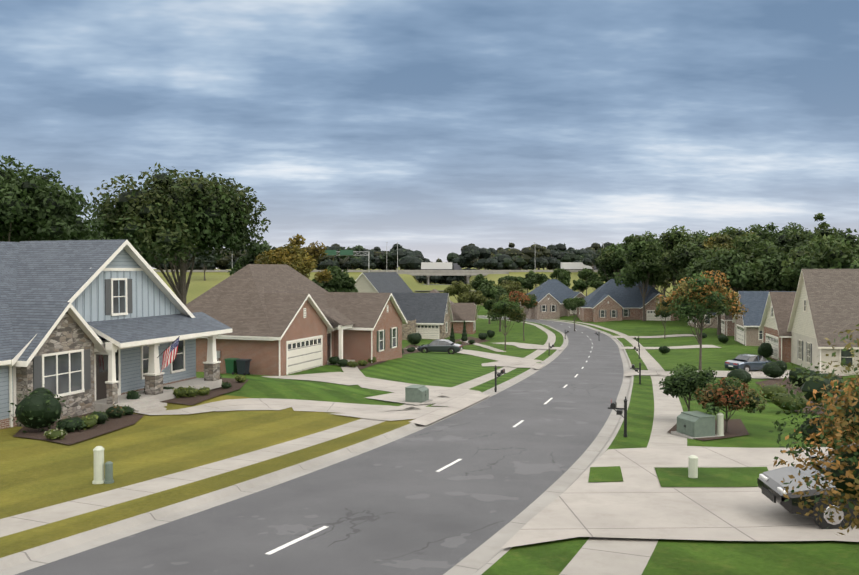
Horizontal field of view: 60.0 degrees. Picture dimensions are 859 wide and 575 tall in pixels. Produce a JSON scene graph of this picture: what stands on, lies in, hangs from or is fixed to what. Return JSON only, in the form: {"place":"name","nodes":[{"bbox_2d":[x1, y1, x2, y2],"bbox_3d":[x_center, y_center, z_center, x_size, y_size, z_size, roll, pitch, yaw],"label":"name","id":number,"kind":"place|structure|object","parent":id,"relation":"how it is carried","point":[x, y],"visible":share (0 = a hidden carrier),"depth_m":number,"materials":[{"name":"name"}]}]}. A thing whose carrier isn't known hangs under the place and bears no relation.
{"place":"outdoors","nodes":[
{"label":"outdoors","id":0,"kind":"place"},
{"bbox_2d":[0,155,108,241],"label":"oak","id":1,"kind":"object","parent":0,"point":[39,221],"depth_m":61.11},
{"bbox_2d":[31,212,139,251],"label":"oak","id":2,"kind":"object","parent":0,"point":[108,237],"depth_m":92.33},
{"bbox_2d":[100,233,159,265],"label":"tree","id":3,"kind":"object","parent":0,"point":[143,249],"depth_m":121.75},
{"bbox_2d":[126,390,140,399],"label":"shrub","id":4,"kind":"object","parent":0,"point":[133,395],"depth_m":31.92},
{"bbox_2d":[83,162,270,304],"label":"oak","id":5,"kind":"object","parent":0,"point":[165,223],"depth_m":73.31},
{"bbox_2d":[227,240,271,275],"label":"tree","id":6,"kind":"object","parent":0,"point":[242,262],"depth_m":108.18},
{"bbox_2d":[311,266,357,291],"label":"tree","id":7,"kind":"object","parent":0,"point":[339,281],"depth_m":98.12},
{"bbox_2d":[0,310,858,574],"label":"lawn","id":8,"kind":"structure","parent":0,"point":[473,489],"depth_m":20.37,"materials":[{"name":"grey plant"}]},
{"bbox_2d":[92,446,104,483],"bbox_3d":[-8.607,4.665,19.358,0.325,1.050,0.325,0,1,-1],"label":"pedestal","id":9,"kind":"object","parent":8,"relation":"on","point":[98,464],"visible":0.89,"depth_m":19.25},
{"bbox_2d":[104,461,113,483],"bbox_3d":[-8.352,4.864,19.369,0.250,0.650,0.250,0,1,-1],"label":"pedestal","id":10,"kind":"object","parent":8,"relation":"on","point":[108,472],"visible":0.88,"depth_m":19.29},
{"bbox_2d":[0,239,231,428],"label":"house","id":11,"kind":"structure","parent":8,"relation":"on","point":[88,326],"depth_m":31.77,"materials":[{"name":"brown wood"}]},
{"bbox_2d":[224,358,238,374],"bbox_3d":[-13.254,5.306,49.947,0.820,1.050,0.660,0,1,20],"label":"wheelie bin","id":12,"kind":"object","parent":8,"relation":"on","point":[231,365],"visible":0.91,"depth_m":49.72,"materials":[{"name":"green"}]},
{"bbox_2d":[236,359,251,374],"bbox_3d":[-12.406,5.333,49.647,0.820,1.050,0.660,0,1,20],"label":"wheelie bin","id":13,"kind":"object","parent":8,"relation":"on","point":[243,365],"visible":0.99,"depth_m":49.43,"materials":[{"name":"grey"}]},
{"bbox_2d":[185,264,406,375],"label":"house","id":14,"kind":"structure","parent":8,"relation":"on","point":[280,319],"depth_m":54.07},
{"bbox_2d":[354,272,452,339],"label":"house","id":15,"kind":"structure","parent":8,"relation":"on","point":[428,316],"depth_m":114.86,"materials":[{"name":"grey"}]},
{"bbox_2d":[407,331,421,345],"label":"shrub","id":16,"kind":"object","parent":8,"relation":"on","point":[413,337],"depth_m":97.23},
{"bbox_2d":[402,384,432,402],"bbox_3d":[-0.622,5.432,37.475,1.240,0.890,1.200,1,1,20],"label":"transformer","id":17,"kind":"object","parent":8,"relation":"on","point":[416,393],"visible":0.93,"depth_m":37.08,"materials":[{"name":"metal"}]},
{"bbox_2d":[13,336,844,444],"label":"mulch beds","id":18,"kind":"object","parent":8,"relation":"on","point":[736,427],"visible":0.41,"depth_m":29.03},
{"bbox_2d":[8,384,68,432],"bbox_3d":[-13.849,4.382,26.361,1.801,1.734,1.901,0,1,-1],"label":"shrub","id":19,"kind":"object","parent":18,"relation":"on","point":[35,399],"depth_m":25.86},
{"bbox_2d":[43,428,67,439],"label":"shrub","id":20,"kind":"object","parent":18,"relation":"on","point":[55,433],"depth_m":24.58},
{"bbox_2d":[55,416,85,431],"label":"shrub","id":21,"kind":"object","parent":18,"relation":"on","point":[71,425],"depth_m":25.96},
{"bbox_2d":[80,415,98,429],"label":"shrub","id":22,"kind":"object","parent":18,"relation":"on","point":[91,421],"depth_m":26.71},
{"bbox_2d":[89,411,108,423],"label":"shrub","id":23,"kind":"object","parent":18,"relation":"on","point":[102,418],"depth_m":27.73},
{"bbox_2d":[103,404,124,417],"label":"shrub","id":24,"kind":"object","parent":18,"relation":"on","point":[114,412],"depth_m":29.10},
{"bbox_2d":[122,405,135,415],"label":"shrub","id":25,"kind":"object","parent":18,"relation":"on","point":[129,409],"depth_m":29.87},
{"bbox_2d":[173,386,187,397],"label":"shrub","id":26,"kind":"object","parent":18,"relation":"on","point":[182,391],"depth_m":34.22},
{"bbox_2d":[185,385,198,396],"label":"shrub","id":27,"kind":"object","parent":18,"relation":"on","point":[191,393],"depth_m":34.60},
{"bbox_2d":[198,386,210,395],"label":"shrub","id":28,"kind":"object","parent":18,"relation":"on","point":[203,392],"depth_m":35.18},
{"bbox_2d":[694,376,768,431],"bbox_3d":[11.020,4.445,27.287,2.495,2.462,2.284,0,1,-1],"label":"crape myrtle shrub","id":29,"kind":"object","parent":18,"relation":"on","point":[722,387],"depth_m":26.82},
{"bbox_2d":[756,383,786,400],"bbox_3d":[17.119,5.280,37.069,1.542,0.994,1.529,0,1,-1],"label":"shrub","id":30,"kind":"object","parent":18,"relation":"on","point":[777,388],"depth_m":36.71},
{"bbox_2d":[769,392,809,411],"bbox_3d":[15.822,5.063,32.589,1.658,1.018,1.520,0,1,-1],"label":"shrub","id":31,"kind":"object","parent":18,"relation":"on","point":[784,398],"depth_m":32.31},
{"bbox_2d":[785,367,814,386],"bbox_3d":[22.852,5.609,45.551,1.967,1.542,2.014,0,1,-1],"label":"shrub","id":32,"kind":"object","parent":18,"relation":"on","point":[793,373],"depth_m":45.07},
{"bbox_2d":[810,371,846,389],"bbox_3d":[22.974,5.522,43.000,2.056,1.416,1.977,0,1,-1],"label":"shrub","id":33,"kind":"object","parent":18,"relation":"on","point":[832,379],"depth_m":42.60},
{"bbox_2d":[417,339,462,353],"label":"car","id":34,"kind":"object","parent":8,"relation":"on","point":[444,345],"visible":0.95,"depth_m":78.44,"materials":[{"name":"grey"}]},
{"bbox_2d":[429,289,477,333],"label":"house","id":35,"kind":"structure","parent":8,"relation":"on","point":[462,312],"depth_m":133.77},
{"bbox_2d":[135,334,858,548],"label":"driveways and walkways","id":36,"kind":"object","parent":8,"relation":"on","point":[652,493],"visible":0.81,"depth_m":18.82,"materials":[{"name":"concrete"}]},
{"bbox_2d":[494,365,505,391],"bbox_3d":[4.142,5.431,43.455,0.685,1.750,0.500,0,1,16],"label":"mailbox","id":37,"kind":"object","parent":8,"relation":"on","point":[502,371],"visible":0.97,"depth_m":43.48,"materials":[{"name":"black metal"}]},
{"bbox_2d":[487,294,525,349],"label":"street tree","id":38,"kind":"object","parent":8,"relation":"on","point":[499,310],"depth_m":89.88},
{"bbox_2d":[509,290,537,340],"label":"street tree","id":39,"kind":"object","parent":8,"relation":"on","point":[529,297],"depth_m":108.84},
{"bbox_2d":[518,279,585,319],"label":"house","id":40,"kind":"structure","parent":8,"relation":"on","point":[552,294],"depth_m":183.46,"materials":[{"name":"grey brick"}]},
{"bbox_2d":[563,297,586,330],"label":"street tree","id":41,"kind":"object","parent":8,"relation":"on","point":[575,303],"depth_m":133.62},
{"bbox_2d":[608,397,627,436],"bbox_3d":[6.737,4.766,26.641,0.685,1.750,0.500,0,1,19],"label":"mailbox","id":42,"kind":"object","parent":8,"relation":"on","point":[613,406],"visible":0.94,"depth_m":26.50,"materials":[{"name":"black metal"}]},
{"bbox_2d":[577,279,678,321],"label":"house","id":43,"kind":"structure","parent":8,"relation":"on","point":[609,300],"depth_m":165.99,"materials":[{"name":"brown brick"}]},
{"bbox_2d":[613,235,669,320],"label":"tree","id":44,"kind":"object","parent":8,"relation":"on","point":[644,250],"depth_m":159.84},
{"bbox_2d":[654,303,676,338],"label":"street tree","id":45,"kind":"object","parent":8,"relation":"on","point":[658,313],"depth_m":111.04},
{"bbox_2d":[659,363,716,410],"bbox_3d":[10.681,4.469,30.424,2.656,2.651,2.658,0,1,-1],"label":"crape myrtle shrub","id":46,"kind":"object","parent":8,"relation":"on","point":[683,391],"depth_m":29.79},
{"bbox_2d":[688,455,697,477],"bbox_3d":[6.941,4.798,19.580,0.300,0.750,0.300,0,1,-1],"label":"pedestal","id":47,"kind":"object","parent":8,"relation":"on","point":[693,467],"visible":0.83,"depth_m":19.49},
{"bbox_2d":[671,411,720,438],"bbox_3d":[9.590,5.003,26.784,1.240,0.890,1.200,0,1,-18],"label":"transformer","id":48,"kind":"object","parent":8,"relation":"on","point":[694,424],"visible":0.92,"depth_m":26.40,"materials":[{"name":"metal"}]},
{"bbox_2d":[656,270,747,371],"bbox_3d":[20.645,2.731,56.396,6.475,8.161,6.486,0,1,-1],"label":"tree","id":49,"kind":"object","parent":8,"relation":"on","point":[729,305],"depth_m":54.73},
{"bbox_2d":[685,249,737,334],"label":"tree","id":50,"kind":"object","parent":8,"relation":"on","point":[703,265],"depth_m":118.61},
{"bbox_2d":[716,413,723,435],"bbox_3d":[10.413,4.966,26.643,0.300,0.950,0.300,0,1,-1],"label":"pedestal","id":51,"kind":"object","parent":8,"relation":"on","point":[720,425],"visible":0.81,"depth_m":26.54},
{"bbox_2d":[727,368,751,384],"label":"shrub","id":52,"kind":"object","parent":8,"relation":"on","point":[744,375],"depth_m":44.91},
{"bbox_2d":[724,354,769,371],"bbox_3d":[27.921,6.560,64.458,4.740,1.480,2.100,-1,1,-23],"label":"blue sedan car","id":53,"kind":"object","parent":8,"relation":"on","point":[747,362],"visible":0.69,"depth_m":63.59,"materials":[{"name":"blue"}]},
{"bbox_2d":[732,291,795,345],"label":"grey brick house","id":54,"kind":"structure","parent":8,"relation":"on","point":[747,331],"depth_m":96.12,"materials":[{"name":"blue stone"}]},
{"bbox_2d":[756,341,772,358],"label":"shrub","id":55,"kind":"object","parent":8,"relation":"on","point":[766,349],"depth_m":74.79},
{"bbox_2d":[760,358,788,378],"bbox_3d":[26.185,6.225,56.626,1.929,1.782,2.084,0,1,-1],"label":"shrub","id":56,"kind":"object","parent":8,"relation":"on","point":[779,369],"depth_m":56.03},
{"bbox_2d":[759,292,795,361],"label":"brick house","id":57,"kind":"structure","parent":8,"relation":"on","point":[774,324],"depth_m":75.16,"materials":[{"name":"beige"}]},
{"bbox_2d":[757,443,858,528],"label":"car","id":58,"kind":"object","parent":8,"relation":"on","point":[771,486],"visible":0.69,"depth_m":14.95,"materials":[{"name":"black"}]},
{"bbox_2d":[768,324,858,534],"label":"street tree","id":59,"kind":"object","parent":8,"relation":"on","point":[839,423],"depth_m":9.49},
{"bbox_2d":[787,269,858,374],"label":"cream house","id":60,"kind":"structure","parent":8,"relation":"on","point":[826,303],"depth_m":65.81,"materials":[{"name":"brick"}]},
{"bbox_2d":[0,0,858,268],"label":"sky","id":61,"kind":"structure","parent":0,"point":[434,128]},
{"bbox_2d":[153,267,716,374],"bbox_3d":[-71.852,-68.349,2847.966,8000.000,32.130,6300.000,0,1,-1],"label":"terrain","id":62,"kind":"structure","parent":0,"point":[198,285],"depth_m":276.98,"materials":[{"name":"green plant"}]},
{"bbox_2d":[194,250,216,280],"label":"tree","id":63,"kind":"object","parent":62,"relation":"on","point":[210,261],"depth_m":284.11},
{"bbox_2d":[216,249,233,265],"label":"tree","id":64,"kind":"object","parent":62,"relation":"on","point":[224,261],"depth_m":366.06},
{"bbox_2d":[254,234,331,283],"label":"yellow autumn tree","id":65,"kind":"object","parent":62,"relation":"on","point":[278,255],"depth_m":85.72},
{"bbox_2d":[319,259,338,268],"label":"tree","id":66,"kind":"object","parent":62,"relation":"on","point":[327,264],"depth_m":360.43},
{"bbox_2d":[304,250,369,271],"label":"highway sign gantry","id":67,"kind":"object","parent":62,"relation":"on","point":[342,252],"visible":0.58,"depth_m":310.75,"materials":[{"name":"green metal"}]},
{"bbox_2d":[334,247,361,269],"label":"tree","id":68,"kind":"object","parent":62,"relation":"on","point":[335,257],"depth_m":378.92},
{"bbox_2d":[345,258,360,269],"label":"tree","id":69,"kind":"object","parent":62,"relation":"on","point":[347,263],"depth_m":372.19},
{"bbox_2d":[354,253,374,267],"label":"tree","id":70,"kind":"object","parent":62,"relation":"on","point":[365,259],"depth_m":387.96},
{"bbox_2d":[358,262,376,269],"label":"tree","id":71,"kind":"object","parent":62,"relation":"on","point":[364,266],"depth_m":379.53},
{"bbox_2d":[154,270,597,284],"bbox_3d":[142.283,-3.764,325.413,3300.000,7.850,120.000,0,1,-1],"label":"highway overpass","id":72,"kind":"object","parent":62,"relation":"on","point":[466,274],"depth_m":313.45,"materials":[{"name":"concrete"}]},
{"bbox_2d":[421,262,460,269],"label":"semi truck","id":73,"kind":"object","parent":72,"relation":"on","point":[436,265],"visible":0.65,"depth_m":315.53,"materials":[{"name":"grey"}]},
{"bbox_2d":[561,262,597,269],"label":"semi truck","id":74,"kind":"object","parent":72,"relation":"on","point":[573,265],"visible":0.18,"depth_m":317.51,"materials":[{"name":"grey"}]},
{"bbox_2d":[372,255,386,269],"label":"tree","id":75,"kind":"object","parent":62,"relation":"on","point":[377,261],"depth_m":390.19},
{"bbox_2d":[379,252,393,262],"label":"tree","id":76,"kind":"object","parent":62,"relation":"on","point":[383,259],"depth_m":385.69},
{"bbox_2d":[391,248,416,269],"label":"tree","id":77,"kind":"object","parent":62,"relation":"on","point":[403,254],"depth_m":374.92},
{"bbox_2d":[398,255,424,269],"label":"tree","id":78,"kind":"object","parent":62,"relation":"on","point":[414,264],"depth_m":366.59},
{"bbox_2d":[423,276,441,283],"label":"tree","id":79,"kind":"object","parent":62,"relation":"on","point":[434,279],"depth_m":378.51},
{"bbox_2d":[443,280,471,300],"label":"tree","id":80,"kind":"object","parent":62,"relation":"on","point":[453,289],"depth_m":223.38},
{"bbox_2d":[457,290,487,312],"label":"tree","id":81,"kind":"object","parent":62,"relation":"on","point":[478,297],"depth_m":148.73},
{"bbox_2d":[459,245,490,269],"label":"tree","id":82,"kind":"object","parent":62,"relation":"on","point":[483,253],"depth_m":369.65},
{"bbox_2d":[469,274,494,305],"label":"tree","id":83,"kind":"object","parent":62,"relation":"on","point":[480,278],"depth_m":233.36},
{"bbox_2d":[473,258,497,269],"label":"tree","id":84,"kind":"object","parent":62,"relation":"on","point":[488,262],"depth_m":361.97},
{"bbox_2d":[483,291,511,331],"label":"tree","id":85,"kind":"object","parent":62,"relation":"on","point":[487,305],"depth_m":139.52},
{"bbox_2d":[486,254,510,261],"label":"tree","id":86,"kind":"object","parent":62,"relation":"on","point":[500,258],"depth_m":371.23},
{"bbox_2d":[500,280,524,319],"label":"tree","id":87,"kind":"object","parent":62,"relation":"on","point":[511,286],"depth_m":174.14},
{"bbox_2d":[502,255,527,269],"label":"tree","id":88,"kind":"object","parent":62,"relation":"on","point":[520,262],"depth_m":364.10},
{"bbox_2d":[506,247,526,256],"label":"tree","id":89,"kind":"object","parent":62,"relation":"on","point":[514,251],"depth_m":430.53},
{"bbox_2d":[507,276,526,288],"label":"tree","id":90,"kind":"object","parent":62,"relation":"on","point":[522,280],"visible":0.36,"depth_m":209.62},
{"bbox_2d":[508,262,533,269],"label":"tree","id":91,"kind":"object","parent":62,"relation":"on","point":[513,266],"depth_m":364.45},
{"bbox_2d":[513,243,539,269],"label":"tree","id":92,"kind":"object","parent":62,"relation":"on","point":[532,251],"depth_m":364.99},
{"bbox_2d":[524,272,535,293],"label":"tree","id":93,"kind":"object","parent":62,"relation":"on","point":[529,276],"depth_m":213.78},
{"bbox_2d":[529,270,544,287],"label":"tree","id":94,"kind":"object","parent":62,"relation":"on","point":[538,279],"depth_m":248.84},
{"bbox_2d":[528,256,548,269],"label":"tree","id":95,"kind":"object","parent":62,"relation":"on","point":[537,262],"depth_m":363.12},
{"bbox_2d":[535,244,550,269],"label":"tree","id":96,"kind":"object","parent":62,"relation":"on","point":[546,251],"depth_m":375.29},
{"bbox_2d":[537,257,557,268],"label":"tree","id":97,"kind":"object","parent":62,"relation":"on","point":[552,262],"depth_m":368.88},
{"bbox_2d":[542,249,566,269],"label":"tree","id":98,"kind":"object","parent":62,"relation":"on","point":[554,254],"depth_m":379.34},
{"bbox_2d":[549,268,570,278],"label":"tree","id":99,"kind":"object","parent":62,"relation":"on","point":[554,273],"depth_m":255.49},
{"bbox_2d":[555,243,568,251],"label":"tree","id":100,"kind":"object","parent":62,"relation":"on","point":[560,247],"depth_m":519.00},
{"bbox_2d":[557,271,570,286],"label":"tree","id":101,"kind":"object","parent":62,"relation":"on","point":[563,278],"depth_m":225.25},
{"bbox_2d":[558,252,584,261],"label":"tree","id":102,"kind":"object","parent":62,"relation":"on","point":[571,257],"depth_m":374.65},
{"bbox_2d":[581,251,600,270],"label":"tree","id":103,"kind":"object","parent":62,"relation":"on","point":[589,259],"depth_m":306.53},
{"bbox_2d":[621,234,646,249],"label":"tree","id":104,"kind":"object","parent":62,"relation":"on","point":[627,239],"depth_m":204.59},
{"bbox_2d":[688,312,716,327],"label":"blue house","id":105,"kind":"structure","parent":62,"relation":"on","point":[709,323],"depth_m":143.03,"materials":[{"name":"grey brick"}]},
{"bbox_2d":[688,232,722,243],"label":"tree","id":106,"kind":"object","parent":62,"relation":"on","point":[700,238],"depth_m":201.91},
{"bbox_2d":[712,226,736,237],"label":"tree","id":107,"kind":"object","parent":62,"relation":"on","point":[726,230],"depth_m":225.63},
{"bbox_2d":[704,231,758,253],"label":"tree","id":108,"kind":"object","parent":62,"relation":"on","point":[719,237],"depth_m":153.12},
{"bbox_2d":[725,227,745,241],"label":"tree","id":109,"kind":"object","parent":62,"relation":"on","point":[734,234],"depth_m":185.65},
{"bbox_2d":[705,248,778,292],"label":"tree","id":110,"kind":"object","parent":62,"relation":"on","point":[748,268],"depth_m":110.37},
{"bbox_2d":[731,233,768,260],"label":"tree","id":111,"kind":"object","parent":62,"relation":"on","point":[745,249],"depth_m":138.43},
{"bbox_2d":[715,288,785,335],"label":"taupe house","id":112,"kind":"structure","parent":62,"relation":"on","point":[727,327],"depth_m":116.40,"materials":[{"name":"brown brick"}]},
{"bbox_2d":[742,224,774,240],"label":"tree","id":113,"kind":"object","parent":62,"relation":"on","point":[762,234],"depth_m":156.41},
{"bbox_2d":[764,222,789,238],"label":"tree","id":114,"kind":"object","parent":62,"relation":"on","point":[774,227],"depth_m":191.02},
{"bbox_2d":[767,227,812,256],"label":"tree","id":115,"kind":"object","parent":62,"relation":"on","point":[775,237],"depth_m":135.47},
{"bbox_2d":[782,222,810,234],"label":"tree","id":116,"kind":"object","parent":62,"relation":"on","point":[798,226],"depth_m":214.77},
{"bbox_2d":[781,224,836,254],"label":"tree","id":117,"kind":"object","parent":62,"relation":"on","point":[804,239],"depth_m":130.81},
{"bbox_2d":[779,234,858,287],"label":"tree","id":118,"kind":"object","parent":62,"relation":"on","point":[821,254],"depth_m":99.14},
{"bbox_2d":[813,213,829,227],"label":"tree","id":119,"kind":"object","parent":62,"relation":"on","point":[821,215],"depth_m":185.87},
{"bbox_2d":[803,228,858,258],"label":"tree","id":120,"kind":"object","parent":62,"relation":"on","point":[854,242],"depth_m":120.15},
{"bbox_2d":[475,282,506,323],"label":"tree","id":121,"kind":"object","parent":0,"point":[488,289],"depth_m":156.06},
{"bbox_2d":[571,279,588,293],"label":"tree","id":122,"kind":"object","parent":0,"point":[581,283],"depth_m":222.13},
{"bbox_2d":[578,268,594,295],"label":"tree","id":123,"kind":"object","parent":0,"point":[582,274],"depth_m":249.69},
{"bbox_2d":[585,272,604,288],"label":"tree","id":124,"kind":"object","parent":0,"point":[596,282],"depth_m":215.48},
{"bbox_2d":[594,242,633,279],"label":"tree","id":125,"kind":"object","parent":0,"point":[615,258],"depth_m":174.10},
{"bbox_2d":[644,225,695,301],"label":"tree","id":126,"kind":"object","parent":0,"point":[670,235],"depth_m":165.42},
{"bbox_2d":[658,240,725,281],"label":"tree","id":127,"kind":"object","parent":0,"point":[675,257],"depth_m":148.81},
{"bbox_2d":[743,240,793,290],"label":"tree","id":128,"kind":"object","parent":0,"point":[757,252],"depth_m":116.73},
{"bbox_2d":[756,244,814,290],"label":"tree","id":129,"kind":"object","parent":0,"point":[767,261],"depth_m":110.25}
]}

